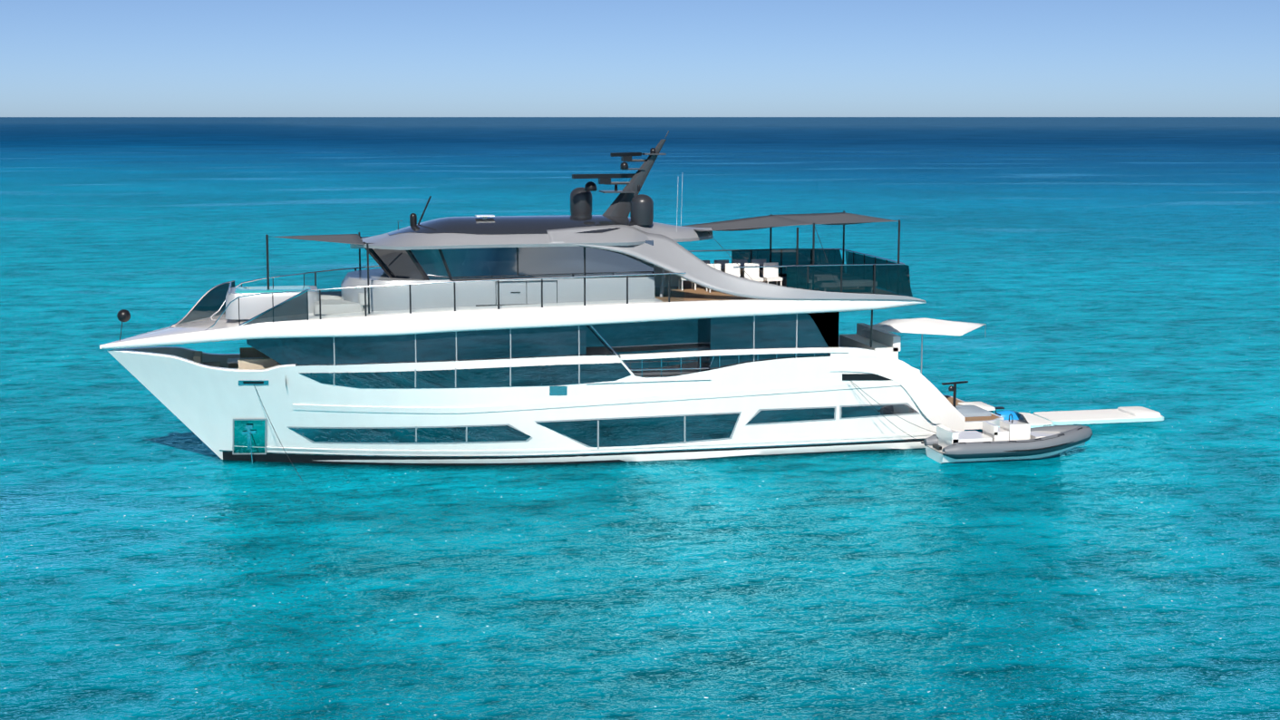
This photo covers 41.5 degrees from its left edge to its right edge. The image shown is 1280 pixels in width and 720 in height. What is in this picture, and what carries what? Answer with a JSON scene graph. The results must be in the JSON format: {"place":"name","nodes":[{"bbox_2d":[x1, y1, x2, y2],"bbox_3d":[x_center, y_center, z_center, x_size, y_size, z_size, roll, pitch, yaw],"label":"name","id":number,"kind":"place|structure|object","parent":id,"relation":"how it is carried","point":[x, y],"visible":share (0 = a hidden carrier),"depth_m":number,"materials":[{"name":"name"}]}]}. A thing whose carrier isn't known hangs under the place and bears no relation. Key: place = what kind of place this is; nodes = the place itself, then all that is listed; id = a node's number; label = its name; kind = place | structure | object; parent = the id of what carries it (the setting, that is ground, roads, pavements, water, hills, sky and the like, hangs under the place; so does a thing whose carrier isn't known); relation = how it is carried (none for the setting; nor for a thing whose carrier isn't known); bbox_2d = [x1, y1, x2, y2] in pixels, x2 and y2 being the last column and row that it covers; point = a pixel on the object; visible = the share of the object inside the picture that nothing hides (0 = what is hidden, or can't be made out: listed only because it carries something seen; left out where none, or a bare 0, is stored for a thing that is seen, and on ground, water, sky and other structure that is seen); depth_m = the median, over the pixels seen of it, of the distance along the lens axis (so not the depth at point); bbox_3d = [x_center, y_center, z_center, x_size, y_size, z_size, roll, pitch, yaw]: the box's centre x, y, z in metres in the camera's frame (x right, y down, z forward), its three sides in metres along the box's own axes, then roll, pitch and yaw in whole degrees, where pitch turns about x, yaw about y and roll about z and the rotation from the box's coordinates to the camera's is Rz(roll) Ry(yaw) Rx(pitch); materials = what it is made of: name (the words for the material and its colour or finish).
{"place":"outdoors","nodes":[
{"label":"outdoors","id":0,"kind":"place"},
{"bbox_2d":[340,236,654,310],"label":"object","id":1,"kind":"structure","parent":0,"point":[377,276],"depth_m":52.04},
{"bbox_2d":[0,116,1279,719],"bbox_3d":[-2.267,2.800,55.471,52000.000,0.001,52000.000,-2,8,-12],"label":"sea","id":2,"kind":"structure","parent":0,"point":[160,559],"depth_m":49.18,"materials":[{"name":"liquid"}]},
{"bbox_2d":[106,349,964,463],"bbox_3d":[-3.196,1.339,55.061,27.000,4.110,6.600,-2,8,-12],"label":"hull","id":3,"kind":"object","parent":2,"relation":"on","point":[206,405],"visible":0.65,"depth_m":52.18,"materials":[{"name":"white paint"}]},
{"bbox_2d":[113,346,295,372],"bbox_3d":[-13.539,0.102,52.654,5.450,1.024,5.244,-2,8,-12],"label":"bulwark","id":4,"kind":"object","parent":3,"relation":"on","point":[184,353],"visible":0.31,"depth_m":52.94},
{"bbox_2d":[232,418,266,454],"bbox_3d":[-12.290,2.261,53.234,1.097,1.298,2.859,-2,8,-12],"label":"anchor pocket frame","id":5,"kind":"object","parent":3,"relation":"attached to","point":[265,452],"visible":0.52,"depth_m":52.42,"materials":[{"name":"silver metal"}]},
{"bbox_2d":[233,419,265,453],"bbox_3d":[-12.289,2.260,53.234,1.032,1.225,2.764,-2,8,-12],"label":"anchor plate","id":6,"kind":"object","parent":3,"relation":"attached to","point":[257,439],"visible":0.56,"depth_m":52.43,"materials":[{"name":"metal"}]},
{"bbox_2d":[242,425,255,448],"bbox_3d":[-12.301,2.265,53.233,0.441,0.850,2.289,-2,8,-12],"label":"anchor","id":7,"kind":"object","parent":6,"relation":"attached to","point":[248,427],"visible":0.48,"depth_m":52.33,"materials":[{"name":"metal"}]},
{"bbox_2d":[249,432,252,463],"bbox_3d":[-12.067,2.925,52.489,0.057,1.405,0.231,0,8,3],"label":"anchor chain","id":8,"kind":"object","parent":7,"relation":"hanging from","point":[251,447],"visible":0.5,"depth_m":52.45,"materials":[{"name":"silver metal"}]},
{"bbox_2d":[238,380,567,395],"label":"hull plates","id":9,"kind":"object","parent":3,"relation":"attached to","point":[557,390],"visible":0.46,"depth_m":51.78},
{"bbox_2d":[99,278,925,349],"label":"deck slab","id":10,"kind":"structure","parent":3,"relation":"attached to","point":[434,320],"depth_m":51.26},
{"bbox_2d":[116,309,130,340],"bbox_3d":[-15.861,-1.075,51.984,0.400,0.977,0.400,-2,8,-12],"label":"anchor ball","id":11,"kind":"object","parent":10,"relation":"on","point":[123,315],"visible":0.98,"depth_m":51.82,"materials":[{"name":"black plastic"}]},
{"bbox_2d":[170,280,308,326],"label":"windbreak frames","id":12,"kind":"structure","parent":10,"relation":"on","point":[294,296],"depth_m":50.52,"materials":[{"name":"silver metal"}]},
{"bbox_2d":[176,281,308,325],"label":"windbreaks","id":13,"kind":"object","parent":10,"relation":"on","point":[209,304],"visible":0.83,"depth_m":50.48,"materials":[{"name":"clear glass"}]},
{"bbox_2d":[225,285,319,319],"bbox_3d":[-11.460,-1.813,52.826,2.900,0.780,2.300,-2,8,-12],"label":"spa pool tub","id":14,"kind":"object","parent":10,"relation":"on","point":[250,306],"visible":0.54,"depth_m":51.63,"materials":[{"name":"white plastic"}]},
{"bbox_2d":[234,285,310,292],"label":"spa pool water","id":15,"kind":"structure","parent":14,"relation":"on","point":[255,289],"depth_m":52.79,"materials":[{"name":"teal liquid"}]},
{"bbox_2d":[313,290,370,315],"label":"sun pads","id":16,"kind":"object","parent":10,"relation":"on","point":[338,306],"depth_m":51.42,"materials":[{"name":"grey fabric"}]},
{"bbox_2d":[305,267,684,318],"bbox_3d":[-4.898,-2.365,54.160,11.380,1.151,6.640,-2,8,-12],"label":"rail glass","id":17,"kind":"object","parent":10,"relation":"on","point":[484,292],"visible":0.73,"depth_m":51.01,"materials":[{"name":"clear glass"}]},
{"bbox_2d":[359,235,654,281],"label":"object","id":18,"kind":"structure","parent":10,"relation":"on","point":[390,274],"depth_m":51.98,"materials":[{"name":"black metal"}]},
{"bbox_2d":[475,280,557,306],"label":"body seams","id":19,"kind":"object","parent":18,"relation":"attached to","point":[518,292],"depth_m":52.02,"materials":[{"name":"black"}]},
{"bbox_2d":[246,311,839,375],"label":"windows","id":20,"kind":"structure","parent":10,"relation":"on","point":[814,330],"depth_m":52.74,"materials":[{"name":"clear glass"}]},
{"bbox_2d":[333,313,797,365],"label":"mullions","id":21,"kind":"object","parent":20,"relation":"attached to","point":[578,340],"visible":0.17,"depth_m":51.76,"materials":[{"name":"black metal"}]},
{"bbox_2d":[205,248,905,329],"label":"hand rails","id":22,"kind":"object","parent":10,"relation":"on","point":[557,277],"visible":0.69,"depth_m":52.45,"materials":[{"name":"silver metal"}]},
{"bbox_2d":[238,249,887,324],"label":"railing posts","id":23,"kind":"object","parent":10,"relation":"on","point":[874,289],"visible":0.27,"depth_m":51.46,"materials":[{"name":"black"}]},
{"bbox_2d":[265,210,900,313],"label":"awning poles","id":24,"kind":"object","parent":10,"relation":"on","point":[797,254],"visible":0.56,"depth_m":53.64,"materials":[{"name":"black"}]},
{"bbox_2d":[590,325,814,377],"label":"side deck rails","id":25,"kind":"object","parent":10,"relation":"attached to","point":[615,352],"visible":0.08,"depth_m":52.45,"materials":[{"name":"silver metal"}]},
{"bbox_2d":[654,279,786,301],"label":"upper deck floor","id":26,"kind":"structure","parent":10,"relation":"on","point":[699,293],"depth_m":54.27,"materials":[{"name":"brown wood"}]},
{"bbox_2d":[659,268,665,297],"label":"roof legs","id":27,"kind":"object","parent":26,"relation":"on","point":[662,286],"depth_m":53.49,"materials":[{"name":"grey paint"}]},
{"bbox_2d":[653,264,681,287],"bbox_3d":[0.627,-2.965,56.917,1.500,1.000,0.800,-2,8,-12],"label":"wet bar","id":28,"kind":"object","parent":26,"relation":"on","point":[673,277],"visible":0.14,"depth_m":56.58,"materials":[{"name":"silver metal"}]},
{"bbox_2d":[677,259,782,292],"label":"chairs","id":29,"kind":"object","parent":26,"relation":"on","point":[770,274],"visible":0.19,"depth_m":55.42,"materials":[{"name":"white fabric"}]},
{"bbox_2d":[720,264,763,276],"bbox_3d":[3.168,-2.715,56.054,2.600,0.750,1.100,-2,8,-12],"label":"dining table","id":30,"kind":"object","parent":26,"relation":"on","point":[722,267],"visible":0.02,"depth_m":55.62,"materials":[{"name":"black"}]},
{"bbox_2d":[546,224,925,301],"bbox_3d":[2.557,-3.355,55.624,11.981,2.487,6.858,-2,8,-12],"label":"roof swoosh","id":31,"kind":"object","parent":10,"relation":"on","point":[667,254],"visible":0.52,"depth_m":52.70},
{"bbox_2d":[349,222,712,250],"bbox_3d":[-3.382,-4.139,54.231,11.680,0.930,5.360,-2,8,-12],"label":"hardtop","id":32,"kind":"object","parent":31,"relation":"on","point":[417,240],"visible":0.48,"depth_m":51.88,"materials":[{"name":"grey paint"}]},
{"bbox_2d":[397,195,431,230],"bbox_3d":[-7.136,-4.641,53.282,1.102,1.061,0.351,-3,9,-22],"label":"antenna","id":33,"kind":"object","parent":32,"relation":"attached to","point":[412,219],"visible":0.94,"depth_m":53.29,"materials":[{"name":"black"}]},
{"bbox_2d":[387,214,636,235],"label":"roof","id":34,"kind":"structure","parent":32,"relation":"on","point":[511,225],"depth_m":52.80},
{"bbox_2d":[475,214,494,218],"bbox_3d":[-4.891,-4.507,53.285,0.580,0.110,0.500,-2,8,-12],"label":"flat antenna","id":35,"kind":"object","parent":34,"relation":"on","point":[484,216],"visible":0.86,"depth_m":53.22,"materials":[{"name":"white plastic"}]},
{"bbox_2d":[273,212,897,244],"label":"awnings","id":36,"kind":"object","parent":32,"relation":"on","point":[787,219],"visible":0.98,"depth_m":56.35,"materials":[{"name":"fabric"}]},
{"bbox_2d":[599,130,669,217],"bbox_3d":[-0.211,-5.961,54.652,2.359,2.876,0.900,-2,8,-12],"label":"mast","id":37,"kind":"object","parent":32,"relation":"on","point":[619,206],"visible":0.79,"depth_m":54.60,"materials":[{"name":"grey metal"}]},
{"bbox_2d":[572,147,655,191],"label":"radars","id":38,"kind":"object","parent":37,"relation":"attached to","point":[603,179],"visible":0.92,"depth_m":54.38,"materials":[{"name":"black"}]},
{"bbox_2d":[676,183,682,226],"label":"whip antennas","id":39,"kind":"object","parent":32,"relation":"on","point":[677,197],"visible":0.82,"depth_m":55.95,"materials":[{"name":"white"}]},
{"bbox_2d":[570,186,653,225],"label":"satellite domes","id":40,"kind":"structure","parent":31,"relation":"on","point":[641,209],"depth_m":53.77,"materials":[{"name":"grey plastic"}]},
{"bbox_2d":[731,249,912,296],"bbox_3d":[5.958,-2.919,56.419,4.220,1.050,6.600,-2,8,-12],"label":"glass railing","id":41,"kind":"object","parent":10,"relation":"on","point":[892,279],"visible":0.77,"depth_m":53.53,"materials":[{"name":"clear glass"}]},
{"bbox_2d":[242,373,891,383],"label":"hull openings","id":42,"kind":"object","parent":3,"relation":"in","point":[860,376],"visible":0.46,"depth_m":53.86,"materials":[{"name":"black"}]},
{"bbox_2d":[219,437,925,456],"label":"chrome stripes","id":43,"kind":"object","parent":3,"relation":"attached to","point":[593,453],"visible":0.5,"depth_m":52.62,"materials":[{"name":"silver metal"}]},
{"bbox_2d":[222,439,923,465],"bbox_3d":[-1.631,2.652,55.587,23.500,0.340,6.119,-2,8,-12],"label":"boot stripe","id":44,"kind":"object","parent":3,"relation":"attached to","point":[293,458],"visible":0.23,"depth_m":52.57,"materials":[{"name":"black paint"}]},
{"bbox_2d":[253,377,936,480],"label":"mooring lines","id":45,"kind":"object","parent":3,"relation":"attached to","point":[847,377],"visible":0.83,"depth_m":53.62,"materials":[{"name":"black fabric"}]},
{"bbox_2d":[241,379,957,453],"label":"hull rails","id":46,"kind":"object","parent":3,"relation":"attached to","point":[593,402],"visible":0.54,"depth_m":52.33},
{"bbox_2d":[286,364,919,448],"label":"window frames","id":47,"kind":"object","parent":3,"relation":"attached to","point":[684,415],"depth_m":52.30,"materials":[{"name":"silver metal"}]},
{"bbox_2d":[289,362,917,446],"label":"hull windows","id":48,"kind":"structure","parent":3,"relation":"in","point":[630,431],"depth_m":51.90,"materials":[{"name":"black glass"}]},
{"bbox_2d":[635,374,680,377],"bbox_3d":[-3.245,0.306,54.901,23.600,0.001,6.342,-2,8,-12],"label":"handrail","id":49,"kind":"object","parent":3,"relation":"in","point":[659,375],"depth_m":53.54,"materials":[{"name":"white metal"}]},
{"bbox_2d":[193,347,278,368],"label":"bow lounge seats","id":50,"kind":"object","parent":49,"relation":"on","point":[266,362],"visible":0.38,"depth_m":52.01,"materials":[{"name":"beige fabric"}]},
{"bbox_2d":[227,357,263,363],"bbox_3d":[-12.341,0.273,52.937,1.100,0.575,0.800,-2,8,-12],"label":"seat","id":51,"kind":"object","parent":49,"relation":"on","point":[232,360],"visible":0.21,"depth_m":52.91,"materials":[{"name":"white"}]},
{"bbox_2d":[593,375,710,383],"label":"recess sill","id":52,"kind":"structure","parent":49,"relation":"on","point":[654,381],"depth_m":52.73,"materials":[{"name":"white"}]},
{"bbox_2d":[839,322,901,358],"bbox_3d":[7.745,-0.610,57.137,0.875,0.825,3.600,-2,8,-12],"label":"cockpit sofa","id":53,"kind":"object","parent":49,"relation":"on","point":[886,342],"visible":0.79,"depth_m":56.73,"materials":[{"name":"white fabric"}]},
{"bbox_2d":[619,347,849,359],"bbox_3d":[2.329,-0.665,55.962,7.400,0.201,6.640,-2,8,-12],"label":"cap rail","id":54,"kind":"object","parent":3,"relation":"on","point":[672,354],"visible":0.52,"depth_m":52.72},
{"bbox_2d":[869,310,872,347],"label":"overhang posts","id":55,"kind":"object","parent":3,"relation":"attached to","point":[871,324],"visible":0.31,"depth_m":53.80,"materials":[{"name":"black"}]},
{"bbox_2d":[829,336,1003,429],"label":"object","id":56,"kind":"object","parent":3,"relation":"on","point":[917,387],"visible":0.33,"depth_m":54.29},
{"bbox_2d":[921,317,986,373],"bbox_3d":[9.821,0.025,58.606,3.479,3.000,3.479,4,9,25],"label":"umbrella pole","id":57,"kind":"object","parent":56,"relation":"on","point":[922,352],"visible":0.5,"depth_m":58.54,"materials":[{"name":"silver metal"}]},
{"bbox_2d":[860,317,985,336],"bbox_3d":[9.819,-1.292,58.415,3.465,0.340,3.465,4,9,25],"label":"awning","id":58,"kind":"object","parent":57,"relation":"attached to","point":[927,326],"visible":0.94,"depth_m":57.66,"materials":[{"name":"white fabric"}]},
{"bbox_2d":[941,380,968,407],"bbox_3d":[10.366,1.336,55.713,1.003,1.230,0.169,-5,10,-31],"label":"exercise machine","id":59,"kind":"object","parent":56,"relation":"on","point":[952,388],"visible":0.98,"depth_m":55.62,"materials":[{"name":"black metal"}]},
{"bbox_2d":[943,395,998,421],"bbox_3d":[10.716,1.608,58.097,1.550,0.001,5.400,-2,8,-12],"label":"swim platform","id":60,"kind":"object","parent":56,"relation":"on","point":[974,418],"visible":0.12,"depth_m":56.02,"materials":[{"name":"brown wood"}]},
{"bbox_2d":[955,404,991,416],"bbox_3d":[11.040,1.709,56.941,1.100,0.120,1.600,-2,8,-12],"label":"platform pad","id":61,"kind":"object","parent":60,"relation":"on","point":[969,411],"visible":0.69,"depth_m":56.50,"materials":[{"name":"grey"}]},
{"bbox_2d":[957,401,995,410],"bbox_3d":[11.508,1.588,57.852,0.900,0.100,1.300,-2,8,-12],"label":"sun lounger","id":62,"kind":"object","parent":60,"relation":"on","point":[984,405],"visible":0.71,"depth_m":57.86,"materials":[{"name":"white fabric"}]},
{"bbox_2d":[925,419,1085,463],"bbox_3d":[11.731,2.656,53.560,5.100,1.390,1.530,-2,8,-12],"label":"tender hull","id":63,"kind":"object","parent":2,"relation":"on","point":[1007,430],"visible":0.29,"depth_m":53.12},
{"bbox_2d":[932,413,1013,449],"bbox_3d":[10.521,2.235,53.238,2.546,1.016,0.500,-2,8,-12],"label":"tender wheel","id":64,"kind":"object","parent":63,"relation":"attached to","point":[936,446],"visible":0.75,"depth_m":53.12,"materials":[{"name":"black plastic"}]},
{"bbox_2d":[923,425,1092,459],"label":"tender tubes","id":65,"kind":"object","parent":63,"relation":"attached to","point":[1073,433],"visible":0.56,"depth_m":52.67},
{"bbox_2d":[921,424,1093,453],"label":"tender strake lines","id":66,"kind":"object","parent":65,"relation":"attached to","point":[1024,441],"visible":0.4,"depth_m":52.67,"materials":[{"name":"black rubber"}]},
{"bbox_2d":[1014,411,1027,423],"bbox_3d":[12.073,1.819,53.513,0.200,0.300,0.720,-2,8,-12],"label":"windshield","id":67,"kind":"object","parent":63,"relation":"attached to","point":[1021,417],"visible":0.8,"depth_m":53.51,"materials":[{"name":"glass"}]},
{"bbox_2d":[979,413,1163,429],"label":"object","id":68,"kind":"object","parent":2,"relation":"on","point":[1089,421],"visible":0.19,"depth_m":59.31,"materials":[{"name":"white plastic"}]},
{"bbox_2d":[994,409,1018,419],"bbox_3d":[12.823,1.919,59.060,1.150,0.340,0.539,-2,8,-12],"label":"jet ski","id":69,"kind":"object","parent":68,"relation":"on","point":[1004,413],"visible":0.58,"depth_m":58.87,"materials":[{"name":"blue"}]},
{"bbox_2d":[989,406,1004,415],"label":"sea scooter grips","id":70,"kind":"object","parent":69,"relation":"attached to","point":[999,407],"visible":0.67,"depth_m":58.87,"materials":[{"name":"black"}]},
{"bbox_2d":[1018,406,1162,425],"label":"inflatable platform","id":71,"kind":"structure","parent":68,"relation":"on","point":[1129,412],"depth_m":59.98,"materials":[{"name":"white plastic"}]}
]}

